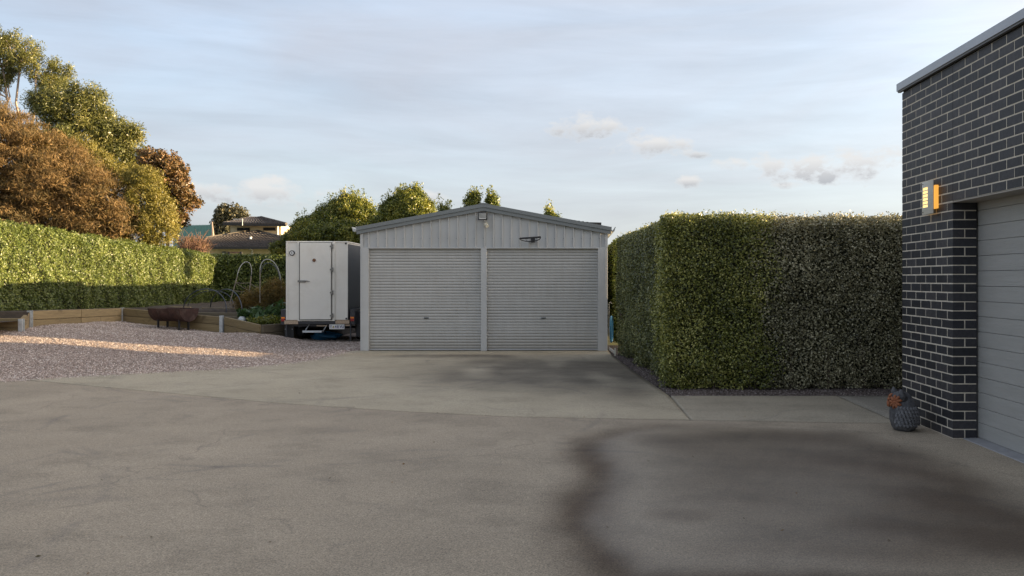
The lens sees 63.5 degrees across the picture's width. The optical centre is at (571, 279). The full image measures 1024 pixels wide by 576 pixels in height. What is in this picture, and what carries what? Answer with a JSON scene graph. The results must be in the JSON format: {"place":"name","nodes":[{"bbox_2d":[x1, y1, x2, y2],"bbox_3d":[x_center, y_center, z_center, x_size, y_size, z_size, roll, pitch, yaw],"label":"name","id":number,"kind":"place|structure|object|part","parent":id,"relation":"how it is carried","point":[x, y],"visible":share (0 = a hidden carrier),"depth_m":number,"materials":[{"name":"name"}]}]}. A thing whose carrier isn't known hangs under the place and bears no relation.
{"place":"outdoors","nodes":[
{"label":"outdoors","id":0,"kind":"place"},
{"bbox_2d":[0,301,355,334],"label":"garden soil","id":1,"kind":"structure","parent":0,"point":[21,313],"depth_m":22.93,"materials":[{"name":"brown soil"}]},
{"bbox_2d":[0,218,222,310],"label":"clipped hedge","id":2,"kind":"object","parent":1,"relation":"on","point":[42,267],"visible":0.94,"depth_m":22.33,"materials":[{"name":"green plant"}]},
{"bbox_2d":[183,289,226,312],"bbox_3d":[-9.768,0.572,21.969,1.473,0.660,0.094,0,0,19],"label":"hoop","id":3,"kind":"object","parent":1,"relation":"on","point":[207,289],"visible":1,"depth_m":21.92,"materials":[{"name":"grey metal"}]},
{"bbox_2d":[187,290,233,306],"bbox_3d":[-10.081,0.543,23.014,1.512,0.481,0.075,0,0,15],"label":"hoop","id":4,"kind":"object","parent":1,"relation":"on","point":[206,291],"visible":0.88,"depth_m":23.04,"materials":[{"name":"grey metal"}]},
{"bbox_2d":[198,312,236,315],"bbox_3d":[-9.150,0.962,21.546,1.400,0.207,0.070,0,0,0],"label":"raised bed edge","id":5,"kind":"object","parent":1,"relation":"on","point":[216,314],"visible":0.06,"depth_m":21.51,"materials":[{"name":"brown wood"}]},
{"bbox_2d":[199,308,236,312],"bbox_3d":[-9.850,0.897,22.500,2.900,0.230,1.200,0,0,0],"label":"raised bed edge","id":6,"kind":"object","parent":1,"relation":"on","point":[223,310],"visible":0.23,"depth_m":22.22,"materials":[{"name":"wood"}]},
{"bbox_2d":[228,262,255,307],"bbox_3d":[-8.927,0.139,22.462,0.807,1.258,0.251,0,0,-20],"label":"tall hoop","id":7,"kind":"object","parent":6,"relation":"on","point":[242,283],"visible":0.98,"depth_m":22.41,"materials":[{"name":"grey metal"}]},
{"bbox_2d":[210,289,241,308],"bbox_3d":[-8.979,0.637,21.480,1.714,0.790,0.131,0,0,40],"label":"hoop","id":8,"kind":"object","parent":1,"relation":"on","point":[230,290],"visible":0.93,"depth_m":21.45,"materials":[{"name":"grey metal"}]},
{"bbox_2d":[236,306,253,319],"bbox_3d":[-8.166,0.950,20.929,0.608,0.576,0.562,0,0,41],"label":"leafy vegetable","id":9,"kind":"object","parent":1,"relation":"on","point":[244,312],"visible":0.48,"depth_m":20.81,"materials":[{"name":"green plant"}]},
{"bbox_2d":[211,253,285,300],"bbox_3d":[-9.754,0.205,30.773,7.590,2.457,1.544,0,0,0],"label":"clipped hedge","id":10,"kind":"object","parent":1,"relation":"on","point":[232,263],"visible":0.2,"depth_m":30.24,"materials":[{"name":"green plant"}]},
{"bbox_2d":[230,286,267,309],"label":"asparagus plant","id":11,"kind":"object","parent":1,"relation":"on","point":[253,295],"visible":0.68,"depth_m":22.45,"materials":[{"name":"brown plant"}]},
{"bbox_2d":[249,304,274,320],"bbox_3d":[-7.764,0.946,20.620,0.778,0.713,0.696,0,0,0],"label":"leafy vegetable","id":12,"kind":"object","parent":1,"relation":"on","point":[257,311],"visible":0.44,"depth_m":20.45,"materials":[{"name":"green plant"}]},
{"bbox_2d":[246,313,280,324],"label":"ground herb","id":13,"kind":"object","parent":1,"relation":"on","point":[269,319],"visible":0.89,"depth_m":20.04,"materials":[{"name":"green plant"}]},
{"bbox_2d":[255,276,285,306],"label":"asparagus plant","id":14,"kind":"object","parent":1,"relation":"on","point":[275,293],"visible":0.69,"depth_m":22.18,"materials":[{"name":"brown plant"}]},
{"bbox_2d":[259,259,281,302],"bbox_3d":[-8.082,0.057,22.162,0.598,1.215,0.069,0,0,-31],"label":"tall hoop","id":15,"kind":"object","parent":1,"relation":"on","point":[260,280],"visible":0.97,"depth_m":22.00,"materials":[{"name":"grey metal"}]},
{"bbox_2d":[261,263,279,278],"bbox_3d":[-8.365,-0.167,22.901,0.549,0.601,0.023,0,0,0],"label":"hoop","id":16,"kind":"object","parent":1,"relation":"on","point":[273,265],"visible":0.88,"depth_m":22.89,"materials":[{"name":"grey metal"}]},
{"bbox_2d":[269,297,285,318],"bbox_3d":[-7.367,0.869,20.715,0.656,0.853,0.572,0,0,25],"label":"leafy vegetable","id":17,"kind":"object","parent":1,"relation":"on","point":[278,307],"visible":0.34,"depth_m":20.62,"materials":[{"name":"green plant"}]},
{"bbox_2d":[0,316,359,380],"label":"gravel yard","id":18,"kind":"structure","parent":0,"point":[80,347],"depth_m":15.86,"materials":[{"name":"grey gravel"}]},
{"bbox_2d":[0,318,24,331],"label":"sleeper wall","id":19,"kind":"structure","parent":18,"relation":"on","point":[16,324],"depth_m":16.72,"materials":[{"name":"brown wood"}]},
{"bbox_2d":[21,313,29,328],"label":"sleeper wall","id":20,"kind":"structure","parent":18,"relation":"on","point":[26,318],"depth_m":17.34,"materials":[{"name":"brown wood"}]},
{"bbox_2d":[27,308,121,327],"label":"sleeper wall","id":21,"kind":"structure","parent":18,"relation":"on","point":[48,317],"depth_m":19.51,"materials":[{"name":"brown wood"}]},
{"bbox_2d":[121,308,223,332],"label":"sleeper wall","id":22,"kind":"structure","parent":18,"relation":"on","point":[208,323],"depth_m":21.11,"materials":[{"name":"brown wood"}]},
{"bbox_2d":[147,307,198,329],"bbox_3d":[-10.011,0.995,20.720,1.090,0.554,0.609,0,0,23],"label":"half drum firepit","id":23,"kind":"object","parent":18,"relation":"on","point":[179,315],"visible":0.99,"depth_m":20.52,"materials":[{"name":"metal"}]},
{"bbox_2d":[0,352,353,381],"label":"spilled stones","id":24,"kind":"object","parent":18,"relation":"on","point":[226,369],"visible":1,"depth_m":13.25,"materials":[{"name":"grey gravel"}]},
{"bbox_2d":[281,241,360,340],"bbox_3d":[-6.073,0.290,21.179,1.838,2.400,3.645,0,0,-3],"label":"coolroom trailer","id":25,"kind":"object","parent":18,"relation":"on","point":[322,284],"visible":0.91,"depth_m":19.59,"materials":[{"name":"white painted metal panel"},{"name":"rubber"},{"name":"galvanised steel"}]},
{"bbox_3d":[-6.072,0.039,19.519,0.818,1.813,0.124,0,0,-3],"label":"door","id":26,"kind":"part","parent":25,"relation":"part of","materials":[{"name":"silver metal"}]},
{"bbox_2d":[310,331,342,339],"bbox_3d":[-6.089,1.399,20.389,0.821,0.250,0.502,0,0,0],"label":"tarp bundle","id":27,"kind":"object","parent":18,"relation":"on","point":[327,335],"visible":0.86,"depth_m":20.26,"materials":[{"name":"blue plastic"}]},
{"bbox_2d":[22,351,689,419],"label":"driveway","id":28,"kind":"structure","parent":0,"point":[582,384],"depth_m":11.78,"materials":[{"name":"concrete"}]},
{"bbox_2d":[352,203,615,350],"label":"shed","id":29,"kind":"structure","parent":28,"relation":"on","point":[462,278],"depth_m":17.44,"materials":[{"name":"painted corrugated steel"},{"name":"paint"}]},
{"bbox_2d":[370,249,480,349],"bbox_3d":[-3.095,0.421,17.459,2.360,2.147,0.057,0,0,0],"label":"roller door","id":30,"kind":"structure","parent":29,"relation":"in","point":[421,299],"depth_m":17.44,"materials":[{"name":"paint"}]},
{"bbox_2d":[478,212,486,219],"bbox_3d":[-1.865,-1.325,17.301,0.197,0.163,0.144,0,0,0],"label":"floodlight","id":31,"kind":"object","parent":29,"relation":"attached to","point":[482,215],"visible":1,"depth_m":17.23,"materials":[{"name":"white plastic"}]},
{"bbox_2d":[519,236,540,242],"bbox_3d":[-0.855,-0.835,17.147,0.450,0.116,0.452,0,0,0],"label":"wall hoop","id":32,"kind":"object","parent":29,"relation":"attached to","point":[533,240],"depth_m":16.95,"materials":[{"name":"black metal"}]},
{"bbox_2d":[487,249,597,349],"bbox_3d":[-0.619,0.421,17.459,2.337,2.147,0.057,0,0,0],"label":"roller door","id":33,"kind":"structure","parent":29,"relation":"in","point":[538,299],"depth_m":17.44,"materials":[{"name":"paint"}]},
{"bbox_2d":[609,303,612,342],"bbox_3d":[0.852,0.987,17.881,0.073,1.027,0.389,0,0,7],"label":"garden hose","id":34,"kind":"object","parent":29,"relation":"hanging from","point":[611,329],"visible":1,"depth_m":17.84,"materials":[{"name":"blue plastic"}]},
{"bbox_2d":[0,380,1023,575],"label":"driveway","id":35,"kind":"structure","parent":0,"point":[180,475],"depth_m":5.75,"materials":[{"name":"concrete"}]},
{"bbox_2d":[25,397,952,573],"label":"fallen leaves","id":36,"kind":"object","parent":35,"relation":"on","point":[421,462],"visible":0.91,"depth_m":4.99,"materials":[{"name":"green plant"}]},
{"bbox_2d":[887,387,920,431],"bbox_3d":[3.303,1.293,8.222,0.299,0.414,0.340,0,0,0],"label":"owl ornament","id":37,"kind":"object","parent":35,"relation":"on","point":[904,415],"visible":1,"depth_m":8.12,"materials":[{"name":"stone"}]},
{"bbox_2d":[0,0,1023,245],"label":"sky","id":38,"kind":"structure","parent":0,"point":[620,114],"materials":[{"name":"blue"}]},
{"bbox_2d":[369,336,667,394],"bbox_3d":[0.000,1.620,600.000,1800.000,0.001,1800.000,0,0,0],"label":"ground","id":39,"kind":"structure","parent":0,"point":[612,343],"depth_m":18.80,"materials":[{"name":"grey concrete"}]},
{"bbox_2d":[0,23,77,120],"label":"gum tree","id":40,"kind":"object","parent":39,"relation":"on","point":[12,65],"visible":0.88,"depth_m":33.97,"materials":[{"name":"green plant"}]},
{"bbox_2d":[0,95,142,241],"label":"casuarina tree","id":41,"kind":"object","parent":39,"relation":"on","point":[41,183],"visible":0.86,"depth_m":25.32,"materials":[{"name":"brown plant"}]},
{"bbox_2d":[19,77,150,187],"bbox_3d":[-18.575,-3.034,31.398,4.317,9.341,3.767,0,0,36],"label":"gum tree","id":42,"kind":"object","parent":39,"relation":"on","point":[94,116],"visible":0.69,"depth_m":31.03,"materials":[{"name":"green plant"}]},
{"bbox_2d":[72,132,130,187],"bbox_3d":[-15.943,-1.730,28.011,2.308,6.675,1.322,0,0,0],"label":"wattle tree","id":43,"kind":"object","parent":39,"relation":"on","point":[110,164],"visible":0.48,"depth_m":27.85,"materials":[{"name":"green plant"}]},
{"bbox_2d":[111,159,182,246],"bbox_3d":[-13.672,-1.132,26.593,2.228,5.491,1.750,0,0,0],"label":"wattle tree","id":44,"kind":"object","parent":39,"relation":"on","point":[158,215],"visible":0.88,"depth_m":26.29,"materials":[{"name":"green plant"}]},
{"bbox_2d":[125,145,204,246],"bbox_3d":[-15.141,-1.686,30.467,2.838,6.615,1.786,0,0,0],"label":"rusty leaf tree","id":45,"kind":"object","parent":39,"relation":"on","point":[176,176],"visible":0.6,"depth_m":30.23,"materials":[{"name":"brown plant"}]},
{"bbox_2d":[173,224,210,251],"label":"green roof shed","id":46,"kind":"structure","parent":39,"relation":"on","point":[191,229],"depth_m":76.45,"materials":[{"name":"metal"}]},
{"bbox_2d":[171,229,214,252],"bbox_3d":[-16.464,-1.325,35.983,2.349,1.815,1.959,0,0,0],"label":"bare shrub","id":47,"kind":"object","parent":39,"relation":"on","point":[194,244],"visible":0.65,"depth_m":35.64,"materials":[{"name":"brown plant"}]},
{"bbox_2d":[211,222,213,235],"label":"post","id":48,"kind":"object","parent":39,"relation":"on","point":[212,231],"visible":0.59,"depth_m":71.94,"materials":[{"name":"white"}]},
{"bbox_2d":[209,202,250,234],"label":"gum tree","id":49,"kind":"object","parent":39,"relation":"on","point":[222,213],"visible":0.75,"depth_m":84.31,"materials":[{"name":"green plant"}]},
{"bbox_2d":[224,317,260,333],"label":"sleeper wall","id":50,"kind":"structure","parent":39,"relation":"on","point":[232,325],"depth_m":19.95,"materials":[{"name":"brown wood"}]},
{"bbox_2d":[204,216,289,255],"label":"two storey house","id":51,"kind":"structure","parent":39,"relation":"on","point":[250,235],"depth_m":58.10,"materials":[{"name":"tile"}]},
{"bbox_2d":[237,228,249,230],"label":"window","id":52,"kind":"structure","parent":51,"relation":"in","point":[238,229],"depth_m":60.11,"materials":[{"name":"black glass"}]},
{"bbox_2d":[263,228,275,230],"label":"window","id":53,"kind":"structure","parent":51,"relation":"in","point":[264,229],"depth_m":60.11,"materials":[{"name":"black glass"}]},
{"bbox_2d":[261,324,301,337],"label":"sleeper wall","id":54,"kind":"structure","parent":39,"relation":"on","point":[276,329],"depth_m":19.69,"materials":[{"name":"brown wood"}]},
{"bbox_2d":[268,185,380,256],"bbox_3d":[-9.387,-1.102,32.945,4.348,5.433,4.187,0,0,-42],"label":"pittosporum bush","id":55,"kind":"object","parent":39,"relation":"on","point":[344,213],"visible":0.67,"depth_m":32.29,"materials":[{"name":"green plant"}]},
{"bbox_2d":[367,180,436,224],"bbox_3d":[-6.353,-1.095,31.513,2.943,5.431,1.786,0,0,0],"label":"pittosporum bush","id":56,"kind":"object","parent":39,"relation":"on","point":[414,200],"visible":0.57,"depth_m":31.03,"materials":[{"name":"green plant"}]},
{"bbox_2d":[435,193,451,211],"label":"pittosporum bush","id":57,"kind":"object","parent":39,"relation":"on","point":[442,207],"visible":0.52,"depth_m":28.92,"materials":[{"name":"green plant"}]},
{"bbox_2d":[462,185,482,206],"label":"pittosporum bush","id":58,"kind":"object","parent":39,"relation":"on","point":[473,197],"visible":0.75,"depth_m":28.89,"materials":[{"name":"green plant"}]},
{"bbox_2d":[481,185,500,205],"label":"pittosporum bush","id":59,"kind":"object","parent":39,"relation":"on","point":[491,199],"visible":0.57,"depth_m":28.87,"materials":[{"name":"green plant"}]},
{"bbox_2d":[543,199,562,217],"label":"pittosporum bush","id":60,"kind":"object","parent":39,"relation":"on","point":[547,209],"visible":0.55,"depth_m":28.95,"materials":[{"name":"green plant"}]},
{"bbox_2d":[607,238,629,343],"bbox_3d":[1.440,0.249,22.742,1.144,2.611,6.584,0,0,0],"label":"clipped hedge","id":61,"kind":"object","parent":39,"relation":"on","point":[612,266],"visible":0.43,"depth_m":19.98,"materials":[{"name":"green plant"}]},
{"bbox_2d":[608,345,898,396],"bbox_3d":[4.890,1.515,14.825,8.220,0.001,8.350,0,0,0],"label":"gravel bed","id":62,"kind":"object","parent":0,"point":[709,388],"visible":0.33,"depth_m":11.67,"materials":[{"name":"grey gravel"}]},
{"bbox_2d":[609,348,615,355],"bbox_3d":[0.832,1.445,16.800,0.029,0.170,1.002,0,0,-3],"label":"edging post","id":63,"kind":"object","parent":62,"relation":"on","point":[612,350],"visible":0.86,"depth_m":16.30,"materials":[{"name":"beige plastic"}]},
{"bbox_2d":[614,220,728,375],"bbox_3d":[1.707,0.292,14.434,1.401,2.522,4.614,0,0,-5],"label":"clipped hedge","id":64,"kind":"object","parent":62,"relation":"on","point":[636,253],"visible":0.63,"depth_m":14.36,"materials":[{"name":"green plant"}]},
{"bbox_2d":[649,208,788,389],"bbox_3d":[2.078,0.280,11.833,1.884,2.546,1.405,0,0,0],"label":"clipped hedge","id":65,"kind":"object","parent":62,"relation":"on","point":[700,298],"visible":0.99,"depth_m":11.31,"materials":[{"name":"green plant"}]},
{"bbox_2d":[611,352,900,395],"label":"bed stones","id":66,"kind":"object","parent":62,"relation":"on","point":[642,372],"visible":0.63,"depth_m":11.11,"materials":[{"name":"grey gravel"}]},
{"bbox_2d":[742,209,902,389],"bbox_3d":[5.002,0.289,11.823,5.408,2.531,1.416,0,0,0],"label":"clipped hedge","id":67,"kind":"object","parent":62,"relation":"on","point":[840,295],"visible":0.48,"depth_m":11.33,"materials":[{"name":"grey plant"}]},
{"bbox_2d":[671,396,889,422],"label":"path","id":68,"kind":"structure","parent":0,"point":[792,408],"depth_m":9.51,"materials":[{"name":"concrete"}]},
{"bbox_2d":[839,396,889,417],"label":"path","id":69,"kind":"structure","parent":0,"point":[877,404],"depth_m":10.05,"materials":[{"name":"grey concrete"}]},
{"bbox_2d":[896,8,1023,462],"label":"brick garage","id":70,"kind":"structure","parent":0,"point":[963,265],"depth_m":7.76,"materials":[{"name":"brick"}]},
{"bbox_2d":[922,179,938,214],"bbox_3d":[3.554,-0.811,8.170,0.070,0.330,0.260,0,0,0],"label":"wall lamp","id":71,"kind":"object","parent":70,"relation":"attached to","point":[930,196],"visible":1,"depth_m":8.11,"materials":[{"name":"silver metal"}]},
{"bbox_2d":[977,194,1023,453],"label":"garage door","id":72,"kind":"structure","parent":70,"relation":"in","point":[1000,222],"depth_m":7.36,"materials":[{"name":"paint"}]}
]}

